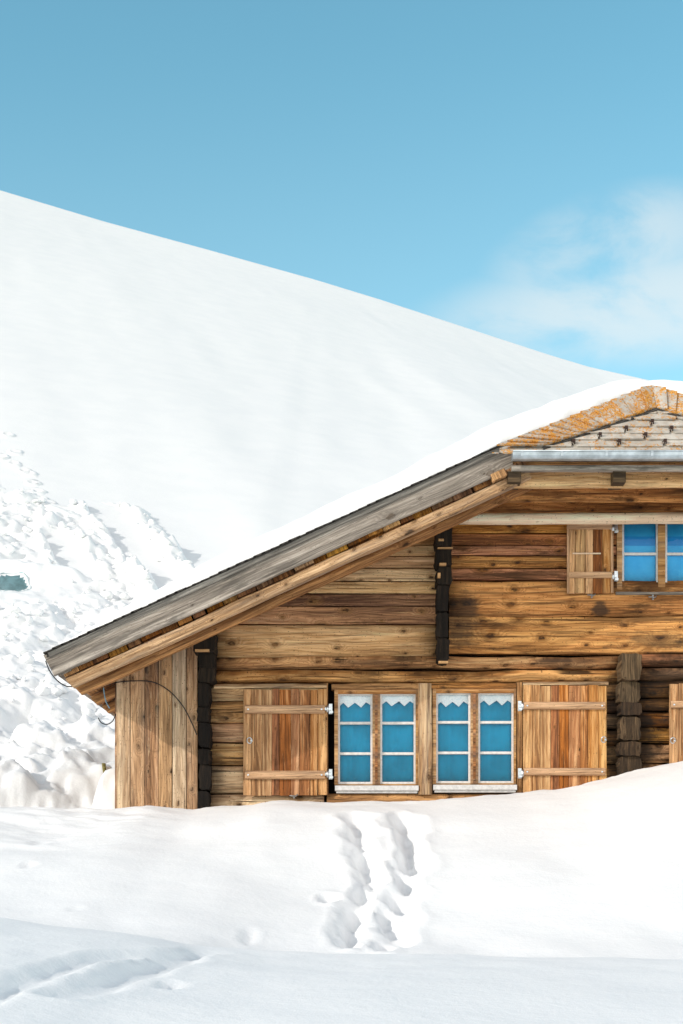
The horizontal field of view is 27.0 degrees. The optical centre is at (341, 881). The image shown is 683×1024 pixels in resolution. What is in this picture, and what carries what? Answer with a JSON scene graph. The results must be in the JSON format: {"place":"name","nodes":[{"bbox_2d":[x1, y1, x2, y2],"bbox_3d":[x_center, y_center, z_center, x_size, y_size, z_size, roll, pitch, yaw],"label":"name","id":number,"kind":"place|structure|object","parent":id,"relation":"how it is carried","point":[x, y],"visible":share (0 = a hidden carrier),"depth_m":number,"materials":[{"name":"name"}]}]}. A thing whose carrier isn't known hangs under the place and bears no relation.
{"place":"outdoors","nodes":[
{"label":"outdoors","id":0,"kind":"place"},
{"bbox_2d":[0,190,649,588],"bbox_3d":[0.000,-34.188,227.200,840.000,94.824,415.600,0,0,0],"label":"hillside","id":1,"kind":"structure","parent":0,"point":[200,404],"depth_m":52.66,"materials":[{"name":"white snow"}]},
{"bbox_2d":[0,431,57,508],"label":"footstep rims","id":2,"kind":"object","parent":1,"relation":"on","point":[26,472],"visible":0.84,"depth_m":35.03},
{"bbox_2d":[0,488,192,729],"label":"snow clods","id":3,"kind":"object","parent":1,"relation":"on","point":[88,708],"visible":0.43,"depth_m":25.57,"materials":[{"name":"white snow"}]},
{"bbox_2d":[0,484,194,808],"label":"snow debris","id":4,"kind":"object","parent":1,"relation":"on","point":[44,762],"visible":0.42,"depth_m":24.10,"materials":[{"name":"white snow"}]},
{"bbox_2d":[0,572,30,591],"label":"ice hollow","id":5,"kind":"object","parent":4,"relation":"on","point":[15,583],"visible":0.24,"depth_m":27.58,"materials":[{"name":"teal ice"}]},
{"bbox_2d":[102,763,105,772],"bbox_3d":[-2.842,-1.158,17.200,0.118,0.550,0.048,0,0,0],"label":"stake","id":6,"kind":"object","parent":4,"relation":"on","point":[103,766],"visible":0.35,"depth_m":17.18,"materials":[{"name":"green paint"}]},
{"bbox_2d":[0,761,682,1023],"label":"snow field","id":7,"kind":"structure","parent":0,"point":[562,906],"depth_m":9.98,"materials":[{"name":"white snow"}]},
{"bbox_2d":[43,385,682,809],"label":"chalet","id":8,"kind":"object","parent":7,"relation":"on","point":[503,617],"visible":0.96,"depth_m":14.96,"materials":[{"name":"wood"}]},
{"bbox_2d":[45,661,71,686],"bbox_3d":[-2.740,-2.032,13.953,0.030,0.228,0.412,0,0,41],"label":"cable","id":9,"kind":"object","parent":8,"relation":"attached to","point":[54,677],"visible":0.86,"depth_m":13.87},
{"bbox_2d":[98,714,115,724],"bbox_3d":[-2.421,-1.682,14.705,0.192,0.123,0.052,0,0,-16],"label":"cable","id":10,"kind":"object","parent":8,"relation":"attached to","point":[110,722],"visible":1,"depth_m":14.70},
{"bbox_2d":[104,680,196,734],"bbox_3d":[-2.029,-1.834,14.941,0.990,0.577,0.281,0,0,-19],"label":"cable","id":11,"kind":"object","parent":8,"relation":"attached to","point":[162,686],"visible":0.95,"depth_m":14.97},
{"bbox_2d":[59,379,682,644],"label":"roof snow","id":12,"kind":"structure","parent":8,"relation":"on","point":[480,441],"depth_m":13.88,"materials":[{"name":"white snow"}]},
{"bbox_2d":[334,689,418,793],"bbox_3d":[0.367,-1.479,15.023,0.884,1.094,0.195,0,0,0],"label":"window","id":13,"kind":"structure","parent":8,"relation":"in","point":[376,730],"depth_m":15.06,"materials":[{"name":"blue glass"}]},
{"bbox_2d":[432,689,516,792],"bbox_3d":[1.400,-1.487,15.023,0.884,1.094,0.195,0,0,0],"label":"window","id":14,"kind":"structure","parent":8,"relation":"in","point":[473,745],"depth_m":15.06,"materials":[{"name":"blue glass"}]},
{"bbox_2d":[616,524,682,594],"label":"window","id":15,"kind":"structure","parent":8,"relation":"in","point":[644,552],"depth_m":15.07,"materials":[{"name":"blue glass"}]},
{"bbox_2d":[0,0,682,380],"label":"sky","id":16,"kind":"structure","parent":0,"point":[511,171],"materials":[{"name":"blue"}]}
]}

